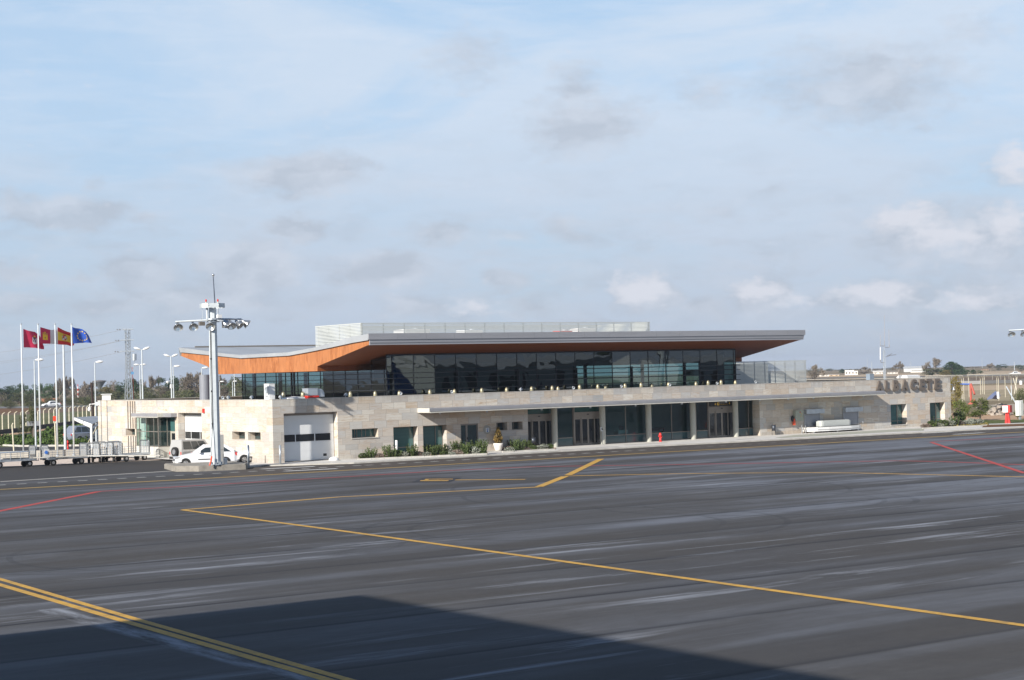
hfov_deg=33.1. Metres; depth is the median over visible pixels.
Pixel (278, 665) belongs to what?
double yellow line
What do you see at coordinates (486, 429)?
wall plaque
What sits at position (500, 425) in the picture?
window
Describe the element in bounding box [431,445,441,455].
rosemary bush
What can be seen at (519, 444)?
rosemary bush
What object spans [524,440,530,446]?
rosemary bush
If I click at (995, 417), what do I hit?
sandy bank
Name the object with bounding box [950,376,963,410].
autumn tree
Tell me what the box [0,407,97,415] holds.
ploughed field
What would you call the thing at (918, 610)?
yellow diagonal line
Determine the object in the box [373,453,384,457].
dry shrub
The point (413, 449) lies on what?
rosemary bush
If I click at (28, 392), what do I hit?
pine tree
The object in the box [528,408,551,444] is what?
sliding door
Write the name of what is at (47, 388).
pine tree
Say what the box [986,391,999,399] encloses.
blue tarpaulin
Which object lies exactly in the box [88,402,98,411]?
security camera
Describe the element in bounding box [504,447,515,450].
santolina bush
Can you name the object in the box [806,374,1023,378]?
road
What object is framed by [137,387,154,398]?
olive tree
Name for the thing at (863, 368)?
bare tree
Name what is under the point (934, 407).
window
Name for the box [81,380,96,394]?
bare tree
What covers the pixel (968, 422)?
santolina bush
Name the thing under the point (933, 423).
rosemary bush
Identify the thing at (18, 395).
olive tree
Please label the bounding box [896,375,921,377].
roof light
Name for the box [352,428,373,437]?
window
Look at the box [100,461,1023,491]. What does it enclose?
faded red line
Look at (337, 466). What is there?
white dash marking
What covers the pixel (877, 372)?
white house
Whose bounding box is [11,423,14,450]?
bent post
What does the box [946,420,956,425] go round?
santolina bush
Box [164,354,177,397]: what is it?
street lamp
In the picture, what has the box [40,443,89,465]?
baggage cart
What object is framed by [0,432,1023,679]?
apron
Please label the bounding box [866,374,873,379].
roof vent
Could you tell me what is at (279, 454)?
bollard
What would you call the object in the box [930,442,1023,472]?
red stand line
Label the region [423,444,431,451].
rosemary bush
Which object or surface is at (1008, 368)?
ground
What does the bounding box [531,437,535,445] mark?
litter bin
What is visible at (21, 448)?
access road
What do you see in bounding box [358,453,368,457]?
rosemary bush
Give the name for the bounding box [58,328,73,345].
flag
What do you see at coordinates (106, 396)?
site cabin
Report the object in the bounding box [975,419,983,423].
santolina bush
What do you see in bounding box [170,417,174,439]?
entrance door
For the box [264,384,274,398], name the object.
air conditioner
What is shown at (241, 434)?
window
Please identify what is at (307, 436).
garage door
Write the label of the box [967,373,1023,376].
guard rail
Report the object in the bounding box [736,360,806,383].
plant screen
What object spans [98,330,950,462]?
terminal building
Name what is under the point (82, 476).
gutter line
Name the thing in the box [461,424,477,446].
glass door
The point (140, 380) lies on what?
street lamp
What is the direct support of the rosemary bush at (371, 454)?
on the bed soil
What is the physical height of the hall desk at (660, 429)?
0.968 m
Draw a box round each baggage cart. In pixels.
[0,445,38,467]
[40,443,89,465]
[85,441,105,462]
[100,441,120,461]
[112,440,150,461]
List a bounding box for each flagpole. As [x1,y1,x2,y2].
[20,323,23,450]
[37,323,40,445]
[54,323,58,455]
[71,323,75,455]
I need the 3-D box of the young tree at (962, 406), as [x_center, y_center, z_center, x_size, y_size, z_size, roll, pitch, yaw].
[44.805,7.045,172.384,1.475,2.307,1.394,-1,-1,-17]
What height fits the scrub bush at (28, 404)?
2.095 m
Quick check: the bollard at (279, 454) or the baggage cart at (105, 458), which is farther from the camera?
the baggage cart at (105, 458)
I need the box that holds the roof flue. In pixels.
[199,375,209,399]
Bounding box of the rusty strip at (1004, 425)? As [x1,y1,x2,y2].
[983,424,1023,426]
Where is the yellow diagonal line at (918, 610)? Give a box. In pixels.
[183,510,1023,625]
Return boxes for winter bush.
[67,387,81,398]
[74,391,87,398]
[79,384,94,396]
[106,381,116,392]
[154,384,169,397]
[179,373,196,396]
[191,380,198,395]
[220,385,228,396]
[806,367,820,378]
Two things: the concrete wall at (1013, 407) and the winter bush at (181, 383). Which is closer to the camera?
the concrete wall at (1013, 407)
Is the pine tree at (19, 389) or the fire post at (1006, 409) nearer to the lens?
the fire post at (1006, 409)
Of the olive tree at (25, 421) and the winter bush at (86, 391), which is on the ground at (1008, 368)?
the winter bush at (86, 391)
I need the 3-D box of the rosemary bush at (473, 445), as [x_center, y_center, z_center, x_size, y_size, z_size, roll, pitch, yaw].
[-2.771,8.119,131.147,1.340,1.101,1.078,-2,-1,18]
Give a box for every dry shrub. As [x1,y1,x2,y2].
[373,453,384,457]
[409,451,424,455]
[452,450,463,453]
[920,423,931,427]
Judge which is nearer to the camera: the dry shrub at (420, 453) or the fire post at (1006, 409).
the dry shrub at (420, 453)
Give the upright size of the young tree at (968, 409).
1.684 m
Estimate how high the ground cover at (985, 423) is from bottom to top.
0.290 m
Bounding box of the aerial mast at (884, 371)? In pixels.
[880,315,890,378]
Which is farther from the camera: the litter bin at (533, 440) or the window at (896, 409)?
the window at (896, 409)
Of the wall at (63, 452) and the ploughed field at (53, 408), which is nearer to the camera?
the wall at (63, 452)
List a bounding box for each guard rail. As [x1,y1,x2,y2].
[925,375,962,377]
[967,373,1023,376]
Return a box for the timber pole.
[90,382,94,425]
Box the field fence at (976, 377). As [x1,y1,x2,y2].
[939,374,1012,380]
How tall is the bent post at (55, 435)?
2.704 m
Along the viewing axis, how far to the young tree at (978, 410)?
173.78 m
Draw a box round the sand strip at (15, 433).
[1,428,45,435]
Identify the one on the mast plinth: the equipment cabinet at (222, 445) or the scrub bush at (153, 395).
the equipment cabinet at (222, 445)
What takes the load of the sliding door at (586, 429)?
in the terminal building
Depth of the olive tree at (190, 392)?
491.02 m
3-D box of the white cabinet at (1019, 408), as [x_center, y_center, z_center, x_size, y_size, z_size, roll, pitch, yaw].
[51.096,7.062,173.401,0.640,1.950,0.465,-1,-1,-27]
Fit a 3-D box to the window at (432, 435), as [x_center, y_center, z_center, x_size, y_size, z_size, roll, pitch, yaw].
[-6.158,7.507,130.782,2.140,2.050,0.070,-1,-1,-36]
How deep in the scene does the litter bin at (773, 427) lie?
150.32 m
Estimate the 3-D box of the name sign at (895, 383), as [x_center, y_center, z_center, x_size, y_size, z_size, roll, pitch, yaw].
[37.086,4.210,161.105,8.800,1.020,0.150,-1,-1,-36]
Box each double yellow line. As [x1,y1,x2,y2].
[0,578,354,679]
[0,583,334,679]
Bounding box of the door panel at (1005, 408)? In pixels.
[1002,406,1007,411]
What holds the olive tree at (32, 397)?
on the ground at (1008, 368)
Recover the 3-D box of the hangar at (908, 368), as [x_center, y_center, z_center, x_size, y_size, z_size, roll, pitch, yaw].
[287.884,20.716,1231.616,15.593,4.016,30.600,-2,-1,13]
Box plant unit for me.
[394,329,429,332]
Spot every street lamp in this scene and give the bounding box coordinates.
[34,358,43,448]
[63,345,66,448]
[94,360,102,440]
[134,347,149,398]
[135,363,145,398]
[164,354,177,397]
[173,365,179,397]
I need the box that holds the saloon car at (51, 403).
[41,401,60,406]
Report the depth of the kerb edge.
170.61 m
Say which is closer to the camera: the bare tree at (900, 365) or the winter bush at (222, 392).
the winter bush at (222, 392)
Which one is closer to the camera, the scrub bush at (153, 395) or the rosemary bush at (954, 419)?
the rosemary bush at (954, 419)
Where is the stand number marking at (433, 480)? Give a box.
[420,479,448,480]
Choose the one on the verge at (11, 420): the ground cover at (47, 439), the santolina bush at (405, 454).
the ground cover at (47, 439)
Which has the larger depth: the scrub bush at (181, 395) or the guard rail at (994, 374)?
the guard rail at (994, 374)
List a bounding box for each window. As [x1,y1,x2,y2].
[81,427,89,431]
[239,432,244,438]
[255,432,260,439]
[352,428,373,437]
[393,426,413,453]
[423,425,442,450]
[496,422,502,429]
[512,422,518,429]
[558,407,573,446]
[606,404,645,443]
[652,403,689,440]
[695,402,708,438]
[739,400,752,435]
[891,404,902,424]
[930,402,940,421]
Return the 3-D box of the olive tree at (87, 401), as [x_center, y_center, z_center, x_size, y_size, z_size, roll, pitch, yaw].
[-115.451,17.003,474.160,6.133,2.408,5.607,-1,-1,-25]
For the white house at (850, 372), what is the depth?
1030.11 m
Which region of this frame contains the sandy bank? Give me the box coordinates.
[951,413,1023,419]
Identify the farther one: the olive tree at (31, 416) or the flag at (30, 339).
the olive tree at (31, 416)
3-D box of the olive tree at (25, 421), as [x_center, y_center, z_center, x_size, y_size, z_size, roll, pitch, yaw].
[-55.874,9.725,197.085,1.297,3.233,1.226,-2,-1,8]
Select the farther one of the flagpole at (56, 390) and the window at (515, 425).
the flagpole at (56, 390)
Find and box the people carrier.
[63,425,97,440]
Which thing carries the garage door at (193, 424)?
in the terminal building
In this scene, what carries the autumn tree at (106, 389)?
on the ground at (1008, 368)
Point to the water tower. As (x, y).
(100, 383)
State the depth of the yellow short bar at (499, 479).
98.51 m
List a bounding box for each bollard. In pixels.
[247,445,249,465]
[279,445,280,463]
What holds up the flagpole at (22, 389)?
on the pavement strip at (58, 461)
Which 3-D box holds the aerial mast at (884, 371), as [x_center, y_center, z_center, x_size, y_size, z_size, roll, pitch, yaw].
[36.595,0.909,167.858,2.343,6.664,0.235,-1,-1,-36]
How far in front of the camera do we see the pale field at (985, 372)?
947.95 m
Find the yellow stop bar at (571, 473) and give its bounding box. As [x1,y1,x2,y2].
[535,459,602,486]
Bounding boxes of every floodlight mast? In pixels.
[174,274,249,465]
[1008,329,1023,336]
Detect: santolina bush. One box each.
[400,451,409,456]
[468,446,480,453]
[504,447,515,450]
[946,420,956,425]
[962,420,975,424]
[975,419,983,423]
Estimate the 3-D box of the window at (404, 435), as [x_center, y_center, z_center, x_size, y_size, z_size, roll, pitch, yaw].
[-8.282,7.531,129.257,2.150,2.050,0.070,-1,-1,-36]
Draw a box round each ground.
[3,365,1023,471]
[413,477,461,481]
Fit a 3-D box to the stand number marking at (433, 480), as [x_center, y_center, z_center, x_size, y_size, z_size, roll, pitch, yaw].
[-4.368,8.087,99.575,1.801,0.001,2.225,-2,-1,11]
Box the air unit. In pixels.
[302,388,324,397]
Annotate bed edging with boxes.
[358,425,986,459]
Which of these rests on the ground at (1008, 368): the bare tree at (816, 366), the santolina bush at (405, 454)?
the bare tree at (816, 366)
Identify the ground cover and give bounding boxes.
[0,431,88,445]
[42,423,83,435]
[953,422,988,425]
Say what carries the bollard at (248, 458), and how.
on the kerb
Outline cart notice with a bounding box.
[44,449,48,457]
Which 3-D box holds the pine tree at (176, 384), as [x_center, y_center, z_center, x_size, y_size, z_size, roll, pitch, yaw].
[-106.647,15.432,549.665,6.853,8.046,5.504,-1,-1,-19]
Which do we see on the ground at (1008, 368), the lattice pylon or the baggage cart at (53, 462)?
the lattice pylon
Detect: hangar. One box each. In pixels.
[903,366,925,371]
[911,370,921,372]
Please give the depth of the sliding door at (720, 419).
148.41 m
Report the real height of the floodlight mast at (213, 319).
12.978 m
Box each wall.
[0,421,78,433]
[0,448,126,457]
[952,379,1023,383]
[976,404,1023,414]
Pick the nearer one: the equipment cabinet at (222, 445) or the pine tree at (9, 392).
the equipment cabinet at (222, 445)
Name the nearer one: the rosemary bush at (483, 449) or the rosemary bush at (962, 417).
the rosemary bush at (483, 449)
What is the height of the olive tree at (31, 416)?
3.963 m
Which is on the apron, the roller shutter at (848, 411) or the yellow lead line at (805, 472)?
the yellow lead line at (805, 472)
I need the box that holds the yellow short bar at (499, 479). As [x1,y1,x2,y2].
[474,479,524,479]
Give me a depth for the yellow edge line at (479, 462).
117.26 m
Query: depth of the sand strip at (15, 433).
221.38 m
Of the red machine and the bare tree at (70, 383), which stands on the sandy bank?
the red machine
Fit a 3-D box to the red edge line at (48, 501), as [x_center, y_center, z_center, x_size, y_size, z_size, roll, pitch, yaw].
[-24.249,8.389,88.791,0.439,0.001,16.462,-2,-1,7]
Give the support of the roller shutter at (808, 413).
attached to the terminal building
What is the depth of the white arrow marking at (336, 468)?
117.08 m
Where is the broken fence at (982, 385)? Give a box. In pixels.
[961,376,1016,400]
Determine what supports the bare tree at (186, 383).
on the ground at (1008, 368)
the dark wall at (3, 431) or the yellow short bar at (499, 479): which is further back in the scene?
the dark wall at (3, 431)
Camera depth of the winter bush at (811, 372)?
679.02 m
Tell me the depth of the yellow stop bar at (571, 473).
102.58 m
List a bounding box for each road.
[0,405,97,407]
[0,446,93,450]
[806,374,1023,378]
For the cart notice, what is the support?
attached to the baggage cart at (53, 462)
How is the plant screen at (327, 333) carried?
on the terminal building
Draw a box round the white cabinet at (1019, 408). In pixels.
[1015,400,1023,419]
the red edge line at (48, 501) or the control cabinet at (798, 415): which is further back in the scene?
the control cabinet at (798, 415)
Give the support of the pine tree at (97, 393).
on the ground at (1008, 368)
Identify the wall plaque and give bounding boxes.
[483,425,490,433]
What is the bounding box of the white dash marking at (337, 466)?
[24,431,975,483]
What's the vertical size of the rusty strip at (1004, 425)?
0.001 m
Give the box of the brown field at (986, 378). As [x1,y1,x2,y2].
[950,377,1023,380]
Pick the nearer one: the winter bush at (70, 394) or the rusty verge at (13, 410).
the rusty verge at (13, 410)
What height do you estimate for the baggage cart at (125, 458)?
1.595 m
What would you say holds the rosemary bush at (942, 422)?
on the bed soil
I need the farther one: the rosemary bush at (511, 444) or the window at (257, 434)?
the rosemary bush at (511, 444)
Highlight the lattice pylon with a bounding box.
[115,329,136,398]
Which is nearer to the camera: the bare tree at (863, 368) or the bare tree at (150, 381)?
the bare tree at (150, 381)
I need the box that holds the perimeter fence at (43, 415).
[1,405,96,428]
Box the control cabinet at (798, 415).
[793,410,803,420]
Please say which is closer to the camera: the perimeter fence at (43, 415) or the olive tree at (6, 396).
the perimeter fence at (43, 415)
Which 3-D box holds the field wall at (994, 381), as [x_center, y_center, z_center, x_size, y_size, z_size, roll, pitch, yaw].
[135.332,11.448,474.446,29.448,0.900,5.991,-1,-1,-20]
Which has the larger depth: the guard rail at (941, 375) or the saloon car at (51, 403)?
the guard rail at (941, 375)
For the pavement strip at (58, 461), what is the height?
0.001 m
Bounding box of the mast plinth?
[164,461,247,471]
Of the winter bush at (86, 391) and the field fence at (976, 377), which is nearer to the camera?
the field fence at (976, 377)
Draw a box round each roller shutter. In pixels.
[804,409,824,426]
[843,407,862,423]
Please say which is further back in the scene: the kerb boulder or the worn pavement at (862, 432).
the worn pavement at (862, 432)
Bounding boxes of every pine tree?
[0,385,15,398]
[9,385,16,398]
[15,383,26,392]
[23,385,33,397]
[31,385,40,398]
[37,384,45,400]
[40,383,58,397]
[89,389,106,397]
[115,380,130,398]
[128,378,146,397]
[155,378,172,394]
[169,376,184,396]
[221,382,230,395]
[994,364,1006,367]
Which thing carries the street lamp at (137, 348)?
on the ground at (1008, 368)
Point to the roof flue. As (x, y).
(204, 386)
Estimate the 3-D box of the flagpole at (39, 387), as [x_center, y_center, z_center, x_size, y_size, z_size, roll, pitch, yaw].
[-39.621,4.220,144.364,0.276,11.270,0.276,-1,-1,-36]
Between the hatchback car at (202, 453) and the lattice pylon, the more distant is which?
the lattice pylon
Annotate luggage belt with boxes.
[801,419,863,432]
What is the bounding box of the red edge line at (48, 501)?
[0,491,99,511]
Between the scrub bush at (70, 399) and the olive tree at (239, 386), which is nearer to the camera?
the scrub bush at (70, 399)
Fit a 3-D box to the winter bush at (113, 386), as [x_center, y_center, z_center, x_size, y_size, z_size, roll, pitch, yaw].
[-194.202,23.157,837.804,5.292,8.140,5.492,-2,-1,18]
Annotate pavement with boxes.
[128,426,1023,465]
[776,428,923,437]
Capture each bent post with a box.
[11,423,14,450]
[54,422,56,449]
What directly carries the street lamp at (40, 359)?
on the access road at (21, 448)
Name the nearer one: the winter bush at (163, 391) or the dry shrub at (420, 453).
the dry shrub at (420, 453)
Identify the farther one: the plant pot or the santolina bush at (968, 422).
the santolina bush at (968, 422)
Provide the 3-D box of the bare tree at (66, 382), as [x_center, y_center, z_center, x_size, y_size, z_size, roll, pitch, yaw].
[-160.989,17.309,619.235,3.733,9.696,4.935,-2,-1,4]
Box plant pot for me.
[493,427,502,450]
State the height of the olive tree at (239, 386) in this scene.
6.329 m
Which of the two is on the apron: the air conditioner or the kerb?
the kerb
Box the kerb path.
[986,423,1023,424]
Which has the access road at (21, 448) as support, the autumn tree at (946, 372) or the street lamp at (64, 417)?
the street lamp at (64, 417)
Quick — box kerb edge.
[0,444,98,446]
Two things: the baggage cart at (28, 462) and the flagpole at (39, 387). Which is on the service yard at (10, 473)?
the baggage cart at (28, 462)
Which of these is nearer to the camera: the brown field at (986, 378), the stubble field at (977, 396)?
the stubble field at (977, 396)
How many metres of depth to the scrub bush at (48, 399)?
497.79 m
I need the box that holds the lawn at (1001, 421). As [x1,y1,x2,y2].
[962,419,1023,425]
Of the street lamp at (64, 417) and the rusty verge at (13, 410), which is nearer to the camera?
the street lamp at (64, 417)
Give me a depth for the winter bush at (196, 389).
529.85 m
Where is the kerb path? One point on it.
(1005, 423)
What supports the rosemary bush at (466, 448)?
on the bed soil
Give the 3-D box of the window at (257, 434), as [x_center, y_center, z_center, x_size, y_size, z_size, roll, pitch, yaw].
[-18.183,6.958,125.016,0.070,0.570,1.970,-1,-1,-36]
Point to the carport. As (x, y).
(89, 421)
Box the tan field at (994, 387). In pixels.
[954,385,1023,389]
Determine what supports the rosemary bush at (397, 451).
on the bed soil
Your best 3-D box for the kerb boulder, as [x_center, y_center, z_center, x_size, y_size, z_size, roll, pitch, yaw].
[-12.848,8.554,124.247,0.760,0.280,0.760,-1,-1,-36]
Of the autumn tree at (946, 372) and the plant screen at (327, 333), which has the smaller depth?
the plant screen at (327, 333)
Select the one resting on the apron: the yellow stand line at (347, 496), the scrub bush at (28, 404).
the yellow stand line at (347, 496)
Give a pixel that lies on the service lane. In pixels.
(263, 471)
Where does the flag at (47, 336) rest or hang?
attached to the flagpole at (39, 387)
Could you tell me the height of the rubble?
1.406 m
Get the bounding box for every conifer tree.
[939,361,969,374]
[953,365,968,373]
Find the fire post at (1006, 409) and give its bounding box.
[1002,405,1011,422]
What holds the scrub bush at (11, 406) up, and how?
on the rusty verge at (13, 410)
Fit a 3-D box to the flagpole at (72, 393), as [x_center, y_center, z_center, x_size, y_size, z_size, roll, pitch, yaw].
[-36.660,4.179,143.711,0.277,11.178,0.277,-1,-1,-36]
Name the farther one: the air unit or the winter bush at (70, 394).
the winter bush at (70, 394)
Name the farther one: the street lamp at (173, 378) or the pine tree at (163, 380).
the pine tree at (163, 380)
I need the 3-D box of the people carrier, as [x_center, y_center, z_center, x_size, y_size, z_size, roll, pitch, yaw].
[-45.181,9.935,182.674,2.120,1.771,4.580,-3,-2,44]
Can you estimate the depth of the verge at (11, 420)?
322.16 m
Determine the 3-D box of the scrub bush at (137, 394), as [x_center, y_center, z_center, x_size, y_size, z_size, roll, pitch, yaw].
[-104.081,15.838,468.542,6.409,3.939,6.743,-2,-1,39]
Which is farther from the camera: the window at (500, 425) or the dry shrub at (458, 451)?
the window at (500, 425)
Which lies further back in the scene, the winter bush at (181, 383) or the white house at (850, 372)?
the white house at (850, 372)
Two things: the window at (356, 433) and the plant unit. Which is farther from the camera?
the plant unit
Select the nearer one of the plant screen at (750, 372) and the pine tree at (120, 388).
the plant screen at (750, 372)
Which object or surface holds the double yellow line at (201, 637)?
on the apron
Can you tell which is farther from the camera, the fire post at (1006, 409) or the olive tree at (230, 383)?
the olive tree at (230, 383)
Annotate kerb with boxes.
[248,427,1023,466]
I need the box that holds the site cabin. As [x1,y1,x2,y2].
[101,394,110,399]
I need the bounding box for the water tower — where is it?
[93,380,105,393]
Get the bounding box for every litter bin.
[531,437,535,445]
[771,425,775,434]
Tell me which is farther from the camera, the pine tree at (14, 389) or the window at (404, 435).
the pine tree at (14, 389)
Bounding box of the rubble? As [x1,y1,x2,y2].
[986,403,1012,415]
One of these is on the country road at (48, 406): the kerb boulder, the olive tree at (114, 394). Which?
the olive tree at (114, 394)
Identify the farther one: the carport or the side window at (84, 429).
the side window at (84, 429)
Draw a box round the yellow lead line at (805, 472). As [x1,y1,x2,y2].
[576,472,1020,476]
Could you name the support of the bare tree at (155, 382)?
on the ground at (1008, 368)
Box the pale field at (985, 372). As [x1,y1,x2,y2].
[806,371,1023,376]
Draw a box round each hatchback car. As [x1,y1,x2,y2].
[172,445,236,462]
[191,444,251,462]
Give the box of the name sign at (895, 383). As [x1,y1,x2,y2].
[876,379,940,390]
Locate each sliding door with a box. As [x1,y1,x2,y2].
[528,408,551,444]
[573,406,599,445]
[708,401,732,437]
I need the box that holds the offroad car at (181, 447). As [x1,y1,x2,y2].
[169,439,206,458]
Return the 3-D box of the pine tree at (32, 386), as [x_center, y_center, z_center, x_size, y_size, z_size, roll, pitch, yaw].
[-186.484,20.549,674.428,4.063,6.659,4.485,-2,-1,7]
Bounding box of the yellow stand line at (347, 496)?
[182,487,532,509]
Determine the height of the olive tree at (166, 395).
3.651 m
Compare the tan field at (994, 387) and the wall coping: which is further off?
the tan field at (994, 387)
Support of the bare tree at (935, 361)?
on the road at (922, 376)
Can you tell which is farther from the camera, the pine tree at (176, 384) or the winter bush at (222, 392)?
the pine tree at (176, 384)
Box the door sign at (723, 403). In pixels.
[709,401,731,405]
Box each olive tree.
[1,394,16,402]
[10,397,29,405]
[11,392,25,402]
[17,412,27,434]
[23,394,41,401]
[26,406,38,437]
[82,398,94,404]
[106,390,124,399]
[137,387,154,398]
[162,391,177,397]
[177,389,195,396]
[227,376,240,395]
[233,380,241,395]
[920,368,942,374]
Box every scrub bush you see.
[3,401,16,408]
[23,401,43,407]
[42,396,58,402]
[66,397,80,405]
[75,397,89,404]
[120,391,139,399]
[146,390,162,398]
[167,391,190,397]
[1010,388,1023,402]
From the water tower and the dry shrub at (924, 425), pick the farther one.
the water tower
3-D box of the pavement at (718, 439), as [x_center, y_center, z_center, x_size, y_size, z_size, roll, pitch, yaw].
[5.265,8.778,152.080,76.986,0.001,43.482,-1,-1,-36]
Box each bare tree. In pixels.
[53,380,67,397]
[58,376,69,388]
[65,378,75,393]
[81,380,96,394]
[143,377,154,391]
[149,376,161,391]
[183,373,197,388]
[192,371,200,392]
[218,375,227,396]
[811,364,824,378]
[859,367,870,373]
[891,361,904,374]
[921,358,940,369]
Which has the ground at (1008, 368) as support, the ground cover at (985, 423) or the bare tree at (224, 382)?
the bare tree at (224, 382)
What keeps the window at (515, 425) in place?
in the terminal building
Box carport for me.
[74,416,97,448]
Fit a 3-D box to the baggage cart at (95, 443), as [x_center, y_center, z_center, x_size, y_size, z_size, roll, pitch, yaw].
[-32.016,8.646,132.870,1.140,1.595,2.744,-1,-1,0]
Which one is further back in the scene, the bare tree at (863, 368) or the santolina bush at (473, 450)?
the bare tree at (863, 368)
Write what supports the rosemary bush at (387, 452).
on the bed soil
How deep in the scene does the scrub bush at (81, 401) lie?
503.97 m
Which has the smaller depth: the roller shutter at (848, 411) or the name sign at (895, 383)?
the roller shutter at (848, 411)
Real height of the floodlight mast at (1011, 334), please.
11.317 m
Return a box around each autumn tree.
[98,386,112,396]
[939,370,951,374]
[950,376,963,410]
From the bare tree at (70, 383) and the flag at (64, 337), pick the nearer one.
the flag at (64, 337)
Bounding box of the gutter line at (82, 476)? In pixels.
[0,471,165,481]
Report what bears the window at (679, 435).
in the terminal building
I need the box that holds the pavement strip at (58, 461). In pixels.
[2,457,161,466]
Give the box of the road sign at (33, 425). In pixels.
[27,421,38,436]
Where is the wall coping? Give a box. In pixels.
[1,455,162,458]
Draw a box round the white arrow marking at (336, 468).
[266,432,971,470]
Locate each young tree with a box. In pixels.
[952,399,966,417]
[965,404,972,418]
[970,398,991,418]
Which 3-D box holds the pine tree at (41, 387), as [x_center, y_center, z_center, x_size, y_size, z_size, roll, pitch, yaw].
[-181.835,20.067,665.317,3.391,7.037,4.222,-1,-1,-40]
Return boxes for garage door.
[184,413,201,438]
[284,412,334,461]
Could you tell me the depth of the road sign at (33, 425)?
188.57 m
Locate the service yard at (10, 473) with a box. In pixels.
[0,459,172,480]
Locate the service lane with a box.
[220,428,1023,476]
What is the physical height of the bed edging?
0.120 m
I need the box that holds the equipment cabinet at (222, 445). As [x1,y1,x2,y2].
[220,435,223,460]
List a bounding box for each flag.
[23,329,43,348]
[40,327,57,343]
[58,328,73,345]
[72,327,91,343]
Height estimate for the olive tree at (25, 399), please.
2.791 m
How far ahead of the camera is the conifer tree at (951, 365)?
774.31 m
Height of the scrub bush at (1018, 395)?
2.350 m
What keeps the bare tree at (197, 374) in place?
on the ground at (1008, 368)
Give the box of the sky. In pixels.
[0,0,1023,389]
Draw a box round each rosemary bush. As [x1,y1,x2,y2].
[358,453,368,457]
[365,447,377,457]
[381,445,395,456]
[391,449,402,456]
[406,443,418,455]
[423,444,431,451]
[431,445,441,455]
[437,444,447,453]
[450,440,464,449]
[460,441,472,453]
[468,440,482,451]
[475,439,488,452]
[507,439,517,446]
[513,439,524,449]
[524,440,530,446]
[927,420,936,426]
[937,419,948,425]
[949,415,959,425]
[954,409,965,421]
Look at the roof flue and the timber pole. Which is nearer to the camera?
the roof flue
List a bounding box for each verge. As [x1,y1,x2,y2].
[0,405,97,446]
[0,408,43,413]
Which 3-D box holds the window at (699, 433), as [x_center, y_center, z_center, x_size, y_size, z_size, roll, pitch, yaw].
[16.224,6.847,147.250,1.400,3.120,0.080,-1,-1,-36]
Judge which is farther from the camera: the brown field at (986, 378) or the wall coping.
the brown field at (986, 378)
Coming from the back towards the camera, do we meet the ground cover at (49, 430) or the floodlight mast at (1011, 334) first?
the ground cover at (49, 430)
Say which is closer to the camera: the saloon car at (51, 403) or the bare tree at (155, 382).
the saloon car at (51, 403)
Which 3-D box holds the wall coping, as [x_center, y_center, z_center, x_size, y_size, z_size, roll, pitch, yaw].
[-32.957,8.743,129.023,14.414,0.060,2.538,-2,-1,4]
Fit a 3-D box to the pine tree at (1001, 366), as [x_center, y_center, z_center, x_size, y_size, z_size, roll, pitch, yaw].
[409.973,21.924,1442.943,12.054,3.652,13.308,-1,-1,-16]
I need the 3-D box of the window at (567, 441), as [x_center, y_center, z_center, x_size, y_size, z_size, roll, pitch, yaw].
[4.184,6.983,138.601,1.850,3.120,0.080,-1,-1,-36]
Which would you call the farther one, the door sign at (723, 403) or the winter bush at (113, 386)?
the winter bush at (113, 386)
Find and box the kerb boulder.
[329,457,338,460]
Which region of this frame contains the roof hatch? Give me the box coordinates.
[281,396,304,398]
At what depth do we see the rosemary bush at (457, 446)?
130.68 m
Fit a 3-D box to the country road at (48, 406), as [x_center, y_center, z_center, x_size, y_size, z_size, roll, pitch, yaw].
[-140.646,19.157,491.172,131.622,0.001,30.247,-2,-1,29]
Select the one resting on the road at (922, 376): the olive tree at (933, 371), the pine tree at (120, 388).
the olive tree at (933, 371)
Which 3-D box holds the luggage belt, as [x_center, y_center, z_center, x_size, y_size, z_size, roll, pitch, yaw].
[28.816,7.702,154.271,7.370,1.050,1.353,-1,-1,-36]
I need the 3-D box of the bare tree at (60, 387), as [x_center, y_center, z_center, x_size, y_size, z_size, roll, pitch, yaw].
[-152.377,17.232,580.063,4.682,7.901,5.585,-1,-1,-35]
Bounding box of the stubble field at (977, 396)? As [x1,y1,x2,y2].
[951,385,1023,400]
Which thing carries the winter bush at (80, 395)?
on the ground at (1008, 368)
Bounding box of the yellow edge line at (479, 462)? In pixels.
[0,432,1016,489]
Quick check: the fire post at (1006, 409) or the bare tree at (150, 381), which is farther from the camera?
the bare tree at (150, 381)
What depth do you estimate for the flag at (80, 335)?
144.41 m
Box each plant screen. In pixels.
[315,322,649,346]
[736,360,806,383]
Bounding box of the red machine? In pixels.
[968,383,974,403]
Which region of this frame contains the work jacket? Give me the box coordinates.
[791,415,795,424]
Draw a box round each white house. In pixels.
[845,370,857,374]
[873,370,882,373]

